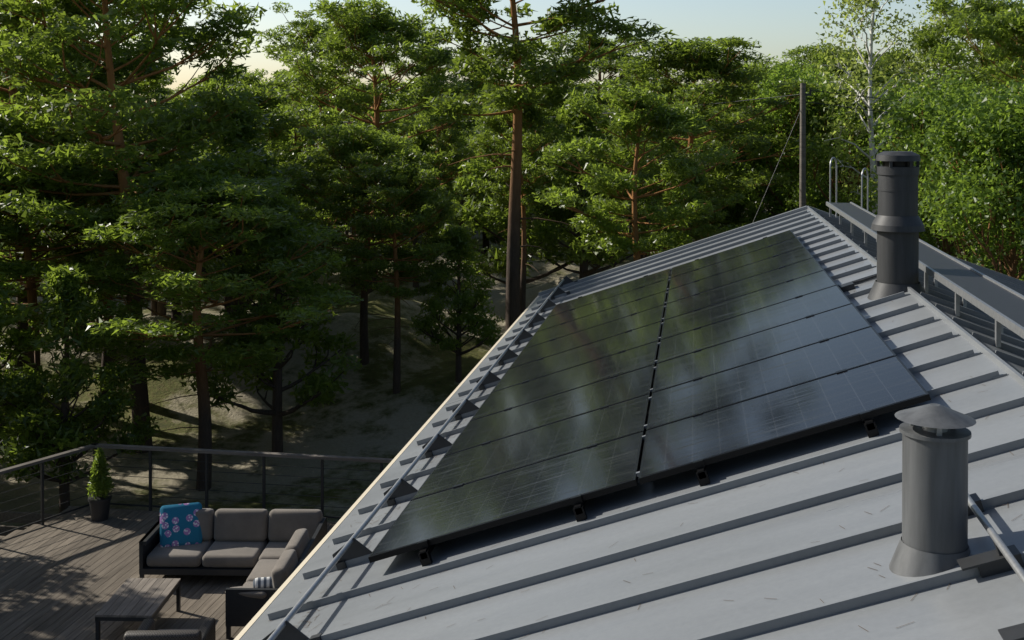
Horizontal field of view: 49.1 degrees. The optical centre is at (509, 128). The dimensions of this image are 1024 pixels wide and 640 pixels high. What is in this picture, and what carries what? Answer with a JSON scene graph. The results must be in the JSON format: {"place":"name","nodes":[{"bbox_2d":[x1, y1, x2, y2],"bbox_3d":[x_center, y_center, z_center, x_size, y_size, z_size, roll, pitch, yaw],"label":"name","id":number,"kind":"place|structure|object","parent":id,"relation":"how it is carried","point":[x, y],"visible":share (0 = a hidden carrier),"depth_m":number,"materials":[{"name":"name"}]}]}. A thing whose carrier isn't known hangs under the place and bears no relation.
{"place":"outdoors","nodes":[
{"label":"outdoors","id":0,"kind":"place"},
{"bbox_2d":[0,506,336,639],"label":"deck","id":1,"kind":"structure","parent":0,"point":[66,576],"depth_m":15.69,"materials":[{"name":"grey wood"}]},
{"bbox_2d":[88,475,111,521],"bbox_3d":[-6.599,5.916,18.046,0.370,0.750,0.370,0,1,9],"label":"plant pot","id":2,"kind":"object","parent":1,"relation":"on","point":[99,508],"visible":0.85,"depth_m":17.93,"materials":[{"name":"grey"}]},
{"bbox_2d":[86,447,114,498],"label":"potted conifer","id":3,"kind":"object","parent":2,"relation":"in","point":[101,468],"visible":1,"depth_m":17.98,"materials":[{"name":"green plant"}]},
{"bbox_2d":[95,578,180,639],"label":"coffee table","id":4,"kind":"object","parent":1,"relation":"on","point":[136,599],"visible":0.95,"depth_m":14.07,"materials":[{"name":"grey wood"}]},
{"bbox_2d":[123,618,215,639],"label":"wicker chair","id":5,"kind":"object","parent":1,"relation":"on","point":[146,630],"visible":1,"depth_m":12.52,"materials":[{"name":"wicker"}]},
{"bbox_2d":[0,443,392,534],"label":"railing","id":6,"kind":"object","parent":1,"relation":"on","point":[150,449],"visible":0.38,"depth_m":18.09,"materials":[{"name":"black metal"}]},
{"bbox_2d":[139,508,326,638],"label":"sofa","id":7,"kind":"object","parent":1,"relation":"on","point":[278,546],"visible":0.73,"depth_m":15.55,"materials":[{"name":"fabric"}]},
{"bbox_2d":[160,502,201,546],"bbox_3d":[-4.682,5.652,15.971,0.580,0.580,0.088,0,-23,-17],"label":"throw pillow","id":8,"kind":"object","parent":7,"relation":"on","point":[179,524],"visible":1,"depth_m":15.93,"materials":[{"name":"blue fabric"}]},
{"bbox_2d":[230,586,266,598],"bbox_3d":[-3.249,5.832,14.086,0.550,0.212,0.427,0,1,9],"label":"loose cushion","id":9,"kind":"object","parent":7,"relation":"on","point":[260,594],"visible":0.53,"depth_m":13.87,"materials":[{"name":"grey fabric"}]},
{"bbox_2d":[253,577,272,587],"bbox_3d":[-3.023,5.830,14.300,0.480,0.140,0.420,0,-34,-11],"label":"striped cushion","id":10,"kind":"object","parent":7,"relation":"on","point":[263,582],"visible":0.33,"depth_m":14.11,"materials":[{"name":"white fabric"}]},
{"bbox_2d":[0,191,1023,526],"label":"ground","id":11,"kind":"structure","parent":0,"point":[372,415],"depth_m":25.69,"materials":[{"name":"brown soil"}]},
{"bbox_2d":[0,89,43,241],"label":"pine","id":12,"kind":"object","parent":11,"relation":"on","point":[12,223],"visible":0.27,"depth_m":24.00,"materials":[{"name":"green plant"}]},
{"bbox_2d":[0,235,102,462],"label":"pine","id":13,"kind":"object","parent":11,"relation":"on","point":[8,317],"visible":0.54,"depth_m":20.52,"materials":[{"name":"green plant"}]},
{"bbox_2d":[0,85,123,296],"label":"pine","id":14,"kind":"object","parent":11,"relation":"on","point":[33,228],"visible":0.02,"depth_m":31.86,"materials":[{"name":"green plant"}]},
{"bbox_2d":[0,264,162,512],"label":"pine","id":15,"kind":"object","parent":11,"relation":"on","point":[108,406],"visible":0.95,"depth_m":19.73,"materials":[{"name":"green plant"}]},
{"bbox_2d":[0,154,171,392],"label":"pine","id":16,"kind":"object","parent":11,"relation":"on","point":[46,242],"visible":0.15,"depth_m":26.08,"materials":[{"name":"green plant"}]},
{"bbox_2d":[43,100,136,324],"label":"pine","id":17,"kind":"object","parent":11,"relation":"on","point":[97,320],"depth_m":29.95,"materials":[{"name":"green plant"}]},
{"bbox_2d":[0,139,188,432],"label":"pine","id":18,"kind":"object","parent":11,"relation":"on","point":[26,270],"visible":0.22,"depth_m":24.43,"materials":[{"name":"green plant"}]},
{"bbox_2d":[0,0,214,372],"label":"pine","id":19,"kind":"object","parent":11,"relation":"on","point":[72,58],"visible":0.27,"depth_m":25.84,"materials":[{"name":"green plant"}]},
{"bbox_2d":[0,0,229,346],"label":"pine","id":20,"kind":"object","parent":11,"relation":"on","point":[152,81],"visible":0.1,"depth_m":29.80,"materials":[{"name":"green plant"}]},
{"bbox_2d":[0,0,271,453],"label":"pine","id":21,"kind":"object","parent":11,"relation":"on","point":[48,15],"visible":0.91,"depth_m":22.99,"materials":[{"name":"green plant"}]},
{"bbox_2d":[105,67,184,114],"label":"pine","id":22,"kind":"object","parent":11,"relation":"on","point":[155,94],"visible":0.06,"depth_m":54.61,"materials":[{"name":"green plant"}]},
{"bbox_2d":[142,255,191,315],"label":"pine","id":23,"kind":"object","parent":11,"relation":"on","point":[153,305],"visible":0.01,"depth_m":34.43,"materials":[{"name":"green plant"}]},
{"bbox_2d":[124,137,213,315],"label":"pine","id":24,"kind":"object","parent":11,"relation":"on","point":[161,308],"visible":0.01,"depth_m":34.06,"materials":[{"name":"green plant"}]},
{"bbox_2d":[113,144,232,325],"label":"pine","id":25,"kind":"object","parent":11,"relation":"on","point":[174,312],"visible":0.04,"depth_m":30.68,"materials":[{"name":"green plant"}]},
{"bbox_2d":[38,174,363,490],"bbox_3d":[-6.077,4.066,22.051,6.078,6.333,6.691,0,1,-14],"label":"pine","id":26,"kind":"object","parent":11,"relation":"on","point":[219,201],"visible":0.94,"depth_m":21.35,"materials":[{"name":"green plant"}]},
{"bbox_2d":[184,64,268,143],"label":"pine","id":27,"kind":"object","parent":11,"relation":"on","point":[257,70],"visible":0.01,"depth_m":54.72,"materials":[{"name":"green plant"}]},
{"bbox_2d":[164,70,308,314],"bbox_3d":[-8.594,2.175,36.069,4.696,8.376,5.779,0,1,24],"label":"pine","id":28,"kind":"object","parent":11,"relation":"on","point":[272,98],"visible":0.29,"depth_m":35.30,"materials":[{"name":"green plant"}]},
{"bbox_2d":[156,103,344,331],"bbox_3d":[-6.986,2.498,28.942,4.853,6.652,5.543,0,1,20],"label":"pine","id":29,"kind":"object","parent":11,"relation":"on","point":[243,137],"visible":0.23,"depth_m":28.83,"materials":[{"name":"green plant"}]},
{"bbox_2d":[199,139,314,197],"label":"pine","id":30,"kind":"object","parent":11,"relation":"on","point":[297,155],"visible":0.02,"depth_m":41.89,"materials":[{"name":"green plant"}]},
{"bbox_2d":[212,150,320,298],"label":"pine","id":31,"kind":"object","parent":11,"relation":"on","point":[272,161],"visible":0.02,"depth_m":31.56,"materials":[{"name":"green plant"}]},
{"bbox_2d":[176,191,362,452],"bbox_3d":[-5.081,4.195,23.887,3.988,5.839,3.491,0,1,-13],"label":"pine","id":32,"kind":"object","parent":11,"relation":"on","point":[323,388],"visible":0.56,"depth_m":23.76,"materials":[{"name":"green plant"}]},
{"bbox_2d":[218,102,327,252],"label":"pine","id":33,"kind":"object","parent":11,"relation":"on","point":[286,139],"visible":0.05,"depth_m":40.24,"materials":[{"name":"green plant"}]},
{"bbox_2d":[283,138,314,249],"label":"pine","id":34,"kind":"object","parent":11,"relation":"on","point":[296,161],"visible":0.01,"depth_m":48.29,"materials":[{"name":"green plant"}]},
{"bbox_2d":[271,67,340,172],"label":"pine","id":35,"kind":"object","parent":11,"relation":"on","point":[300,143],"visible":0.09,"depth_m":65.42,"materials":[{"name":"green plant"}]},
{"bbox_2d":[255,1,382,273],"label":"pine","id":36,"kind":"object","parent":11,"relation":"on","point":[306,30],"visible":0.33,"depth_m":45.79,"materials":[{"name":"green plant"}]},
{"bbox_2d":[295,120,379,270],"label":"pine","id":37,"kind":"object","parent":11,"relation":"on","point":[338,222],"visible":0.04,"depth_m":45.39,"materials":[{"name":"green plant"}]},
{"bbox_2d":[299,142,383,286],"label":"pine","id":38,"kind":"object","parent":11,"relation":"on","point":[325,191],"visible":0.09,"depth_m":41.85,"materials":[{"name":"green plant"}]},
{"bbox_2d":[317,102,384,234],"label":"pine","id":39,"kind":"object","parent":11,"relation":"on","point":[347,230],"visible":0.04,"depth_m":52.74,"materials":[{"name":"green plant"}]},
{"bbox_2d":[277,122,456,364],"bbox_3d":[-3.668,2.950,28.446,4.842,6.260,5.330,0,1,10],"label":"pine","id":40,"kind":"object","parent":11,"relation":"on","point":[345,141],"visible":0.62,"depth_m":27.89,"materials":[{"name":"green plant"}]},
{"bbox_2d":[275,0,477,293],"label":"pine","id":41,"kind":"object","parent":11,"relation":"on","point":[367,29],"visible":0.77,"depth_m":38.82,"materials":[{"name":"green plant"}]},
{"bbox_2d":[371,73,400,82],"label":"pine","id":42,"kind":"object","parent":11,"relation":"on","point":[383,74],"visible":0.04,"depth_m":128.72,"materials":[{"name":"green plant"}]},
{"bbox_2d":[309,151,463,393],"bbox_3d":[-2.751,3.447,26.671,4.310,5.883,3.237,1,1,42],"label":"pine","id":43,"kind":"object","parent":11,"relation":"on","point":[431,251],"visible":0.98,"depth_m":26.27,"materials":[{"name":"green plant"}]},
{"bbox_2d":[362,81,418,126],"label":"pine","id":44,"kind":"object","parent":11,"relation":"on","point":[407,88],"visible":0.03,"depth_m":64.35,"materials":[{"name":"green plant"}]},
{"bbox_2d":[381,112,441,246],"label":"pine","id":45,"kind":"object","parent":11,"relation":"on","point":[400,135],"depth_m":58.95,"materials":[{"name":"green plant"}]},
{"bbox_2d":[378,131,454,287],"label":"pine","id":46,"kind":"object","parent":11,"relation":"on","point":[422,143],"visible":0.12,"depth_m":38.73,"materials":[{"name":"green plant"}]},
{"bbox_2d":[366,47,506,211],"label":"pine","id":47,"kind":"object","parent":11,"relation":"on","point":[439,69],"visible":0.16,"depth_m":51.44,"materials":[{"name":"green plant"}]},
{"bbox_2d":[410,135,462,244],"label":"pine","id":48,"kind":"object","parent":11,"relation":"on","point":[456,218],"visible":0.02,"depth_m":54.25,"materials":[{"name":"green plant"}]},
{"bbox_2d":[393,99,490,204],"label":"pine","id":49,"kind":"object","parent":11,"relation":"on","point":[450,134],"visible":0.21,"depth_m":46.55,"materials":[{"name":"green plant"}]},
{"bbox_2d":[409,225,503,382],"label":"pine","id":50,"kind":"object","parent":11,"relation":"on","point":[457,319],"visible":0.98,"depth_m":26.82,"materials":[{"name":"green plant"}]},
{"bbox_2d":[448,88,492,131],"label":"pine","id":51,"kind":"object","parent":11,"relation":"on","point":[476,93],"visible":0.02,"depth_m":67.08,"materials":[{"name":"green plant"}]},
{"bbox_2d":[441,96,509,225],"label":"pine","id":52,"kind":"object","parent":11,"relation":"on","point":[470,124],"visible":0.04,"depth_m":57.45,"materials":[{"name":"green plant"}]},
{"bbox_2d":[450,122,537,252],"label":"pine","id":53,"kind":"object","parent":11,"relation":"on","point":[485,242],"visible":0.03,"depth_m":60.65,"materials":[{"name":"green plant"}]},
{"bbox_2d":[476,208,529,245],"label":"pine","id":54,"kind":"object","parent":11,"relation":"on","point":[493,240],"visible":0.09,"depth_m":59.84,"materials":[{"name":"green plant"}]},
{"bbox_2d":[458,86,570,234],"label":"pine","id":55,"kind":"object","parent":11,"relation":"on","point":[550,113],"visible":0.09,"depth_m":42.20,"materials":[{"name":"green plant"}]},
{"bbox_2d":[467,87,565,314],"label":"pine","id":56,"kind":"object","parent":11,"relation":"on","point":[531,115],"visible":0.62,"depth_m":31.57,"materials":[{"name":"green plant"}]},
{"bbox_2d":[436,93,605,283],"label":"pine","id":57,"kind":"object","parent":11,"relation":"on","point":[498,258],"visible":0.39,"depth_m":34.03,"materials":[{"name":"green plant"}]},
{"bbox_2d":[526,188,548,230],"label":"pine","id":58,"kind":"object","parent":11,"relation":"on","point":[531,215],"depth_m":67.14,"materials":[{"name":"green plant"}]},
{"bbox_2d":[411,0,678,331],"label":"pine","id":59,"kind":"object","parent":11,"relation":"on","point":[523,55],"visible":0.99,"depth_m":29.34,"materials":[{"name":"green plant"}]},
{"bbox_2d":[543,80,597,110],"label":"pine","id":60,"kind":"object","parent":11,"relation":"on","point":[587,84],"visible":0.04,"depth_m":81.58,"materials":[{"name":"green plant"}]},
{"bbox_2d":[562,186,590,243],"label":"pine","id":61,"kind":"object","parent":11,"relation":"on","point":[573,230],"visible":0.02,"depth_m":57.18,"materials":[{"name":"green plant"}]},
{"bbox_2d":[546,90,607,189],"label":"pine","id":62,"kind":"object","parent":11,"relation":"on","point":[567,183],"visible":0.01,"depth_m":62.00,"materials":[{"name":"green plant"}]},
{"bbox_2d":[525,98,658,278],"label":"pine","id":63,"kind":"object","parent":11,"relation":"on","point":[578,127],"visible":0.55,"depth_m":33.81,"materials":[{"name":"green plant"}]},
{"bbox_2d":[523,20,666,265],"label":"pine","id":64,"kind":"object","parent":11,"relation":"on","point":[608,45],"visible":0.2,"depth_m":43.09,"materials":[{"name":"green plant"}]},
{"bbox_2d":[569,187,660,261],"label":"pine","id":65,"kind":"object","parent":11,"relation":"on","point":[619,217],"visible":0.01,"depth_m":56.02,"materials":[{"name":"green plant"}]},
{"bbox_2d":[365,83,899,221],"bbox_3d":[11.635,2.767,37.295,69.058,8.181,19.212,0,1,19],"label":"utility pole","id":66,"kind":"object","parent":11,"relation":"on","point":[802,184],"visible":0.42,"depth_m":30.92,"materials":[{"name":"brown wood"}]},
{"bbox_2d":[532,77,740,260],"bbox_3d":[2.533,2.885,24.292,4.427,7.935,3.597,0,1,-12],"label":"pine","id":67,"kind":"object","parent":11,"relation":"on","point":[635,109],"visible":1,"depth_m":23.71,"materials":[{"name":"green plant"}]},
{"bbox_2d":[602,74,670,257],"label":"pine","id":68,"kind":"object","parent":11,"relation":"on","point":[630,218],"visible":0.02,"depth_m":48.73,"materials":[{"name":"green plant"}]},
{"bbox_2d":[625,129,681,253],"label":"pine","id":69,"kind":"object","parent":11,"relation":"on","point":[655,159],"visible":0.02,"depth_m":45.30,"materials":[{"name":"green plant"}]},
{"bbox_2d":[627,153,745,256],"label":"pine","id":70,"kind":"object","parent":11,"relation":"on","point":[699,232],"visible":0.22,"depth_m":28.75,"materials":[{"name":"green plant"}]},
{"bbox_2d":[627,115,750,239],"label":"pine","id":71,"kind":"object","parent":11,"relation":"on","point":[733,210],"visible":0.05,"depth_m":40.59,"materials":[{"name":"green plant"}]},
{"bbox_2d":[551,36,827,241],"bbox_3d":[5.822,1.405,35.963,8.213,8.727,7.460,0,1,23],"label":"pine","id":72,"kind":"object","parent":11,"relation":"on","point":[694,61],"visible":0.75,"depth_m":34.88,"materials":[{"name":"green plant"}]},
{"bbox_2d":[660,162,734,238],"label":"pine","id":73,"kind":"object","parent":11,"relation":"on","point":[708,194],"visible":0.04,"depth_m":40.91,"materials":[{"name":"green plant"}]},
{"bbox_2d":[739,201,768,226],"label":"pine","id":74,"kind":"object","parent":11,"relation":"on","point":[752,207],"visible":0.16,"depth_m":35.03,"materials":[{"name":"green plant"}]},
{"bbox_2d":[693,54,817,202],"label":"pine","id":75,"kind":"object","parent":11,"relation":"on","point":[729,110],"visible":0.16,"depth_m":40.83,"materials":[{"name":"green plant"}]},
{"bbox_2d":[726,162,786,224],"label":"pine","id":76,"kind":"object","parent":11,"relation":"on","point":[775,204],"visible":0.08,"depth_m":41.13,"materials":[{"name":"green plant"}]},
{"bbox_2d":[758,60,806,107],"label":"pine","id":77,"kind":"object","parent":11,"relation":"on","point":[787,75],"visible":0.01,"depth_m":89.03,"materials":[{"name":"green plant"}]},
{"bbox_2d":[729,55,840,224],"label":"tree","id":78,"kind":"object","parent":11,"relation":"on","point":[788,117],"visible":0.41,"depth_m":39.34,"materials":[{"name":"green plant"}]},
{"bbox_2d":[771,157,841,208],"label":"tree","id":79,"kind":"object","parent":11,"relation":"on","point":[812,174],"visible":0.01,"depth_m":46.93,"materials":[{"name":"green plant"}]},
{"bbox_2d":[777,42,899,214],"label":"pine","id":80,"kind":"object","parent":11,"relation":"on","point":[799,51],"visible":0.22,"depth_m":49.50,"materials":[{"name":"green plant"}]},
{"bbox_2d":[788,69,903,218],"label":"tree","id":81,"kind":"object","parent":11,"relation":"on","point":[812,196],"visible":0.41,"depth_m":37.42,"materials":[{"name":"green plant"}]},
{"bbox_2d":[827,154,869,202],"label":"tree","id":82,"kind":"object","parent":11,"relation":"on","point":[846,175],"visible":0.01,"depth_m":46.16,"materials":[{"name":"green plant"}]},
{"bbox_2d":[807,0,944,213],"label":"birch","id":83,"kind":"object","parent":11,"relation":"on","point":[858,5],"visible":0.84,"depth_m":32.85,"materials":[{"name":"green plant"}]},
{"bbox_2d":[843,51,915,91],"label":"tree","id":84,"kind":"object","parent":11,"relation":"on","point":[889,75],"visible":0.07,"depth_m":88.63,"materials":[{"name":"green plant"}]},
{"bbox_2d":[853,80,909,183],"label":"pine","id":85,"kind":"object","parent":11,"relation":"on","point":[892,84],"visible":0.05,"depth_m":53.38,"materials":[{"name":"green plant"}]},
{"bbox_2d":[873,75,897,145],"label":"tree","id":86,"kind":"object","parent":11,"relation":"on","point":[883,81],"visible":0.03,"depth_m":79.12,"materials":[{"name":"green plant"}]},
{"bbox_2d":[883,0,979,246],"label":"birch","id":87,"kind":"object","parent":11,"relation":"on","point":[930,18],"visible":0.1,"depth_m":44.81,"materials":[{"name":"green plant"}]},
{"bbox_2d":[899,133,966,252],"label":"pine","id":88,"kind":"object","parent":11,"relation":"on","point":[943,230],"depth_m":47.06,"materials":[{"name":"green plant"}]},
{"bbox_2d":[848,0,1023,266],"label":"pine","id":89,"kind":"object","parent":11,"relation":"on","point":[940,6],"visible":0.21,"depth_m":34.00,"materials":[{"name":"green plant"}]},
{"bbox_2d":[888,67,989,102],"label":"tree","id":90,"kind":"object","parent":11,"relation":"on","point":[909,84],"depth_m":53.07,"materials":[{"name":"green plant"}]},
{"bbox_2d":[857,67,1023,277],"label":"tree","id":91,"kind":"object","parent":11,"relation":"on","point":[913,105],"visible":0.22,"depth_m":23.42,"materials":[{"name":"green plant"}]},
{"bbox_2d":[907,74,1023,280],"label":"tree","id":92,"kind":"object","parent":11,"relation":"on","point":[989,139],"visible":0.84,"depth_m":20.64,"materials":[{"name":"green plant"}]},
{"bbox_2d":[921,0,1023,114],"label":"tree","id":93,"kind":"object","parent":11,"relation":"on","point":[1007,23],"visible":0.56,"depth_m":27.77,"materials":[{"name":"green plant"}]},
{"bbox_2d":[959,215,1017,275],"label":"tree","id":94,"kind":"object","parent":11,"relation":"on","point":[970,243],"visible":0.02,"depth_m":43.08,"materials":[{"name":"green plant"}]},
{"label":"house walls","id":95,"kind":"object","parent":11,"relation":"on","visible":0},
{"bbox_2d":[234,206,1023,639],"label":"roof","id":96,"kind":"structure","parent":95,"relation":"on","point":[782,538],"depth_m":5.81,"materials":[{"name":"metal"}]},
{"bbox_2d":[262,276,577,639],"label":"snow guard","id":97,"kind":"object","parent":96,"relation":"on","point":[350,549],"visible":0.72,"depth_m":8.27,"materials":[{"name":"metal"}]},
{"bbox_2d":[368,230,930,566],"bbox_3d":[1.494,1.990,10.990,3.223,1.149,9.326,0,1,9],"label":"solar array","id":98,"kind":"object","parent":96,"relation":"on","point":[770,341],"visible":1,"depth_m":8.26,"materials":[{"name":"black glass"}]},
{"bbox_2d":[294,227,1023,639],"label":"roof litter","id":99,"kind":"object","parent":96,"relation":"on","point":[682,523],"visible":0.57,"depth_m":6.16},
{"bbox_2d":[839,274,876,291],"bbox_3d":[3.366,1.415,10.477,0.811,0.212,0.231,0,1,9],"label":"cable conduit","id":100,"kind":"object","parent":96,"relation":"on","point":[848,286],"visible":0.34,"depth_m":10.45,"materials":[{"name":"metal"}]},
{"bbox_2d":[867,151,924,299],"bbox_3d":[3.368,0.912,9.716,0.500,1.430,0.500,0,1,9],"label":"chimney","id":101,"kind":"object","parent":96,"relation":"on","point":[897,225],"visible":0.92,"depth_m":9.57,"materials":[{"name":"metal"}]},
{"bbox_2d":[826,157,1023,347],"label":"roof walkway","id":102,"kind":"structure","parent":96,"relation":"on","point":[1002,305],"depth_m":9.16,"materials":[{"name":"grey metal"}]},
{"bbox_2d":[889,403,975,576],"bbox_3d":[1.710,1.465,4.503,0.348,0.715,0.348,0,1,9],"label":"vent pipe","id":103,"kind":"object","parent":96,"relation":"on","point":[934,536],"visible":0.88,"depth_m":4.40,"materials":[{"name":"grey metal"}]},
{"bbox_2d":[957,493,1023,639],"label":"vent snow rail","id":104,"kind":"object","parent":96,"relation":"on","point":[1002,557],"visible":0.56,"depth_m":4.20,"materials":[{"name":"grey metal"}]},
{"bbox_2d":[1,0,1023,101],"label":"sky","id":105,"kind":"structure","parent":0,"point":[779,26],"materials":[{"name":"white"}]}
]}

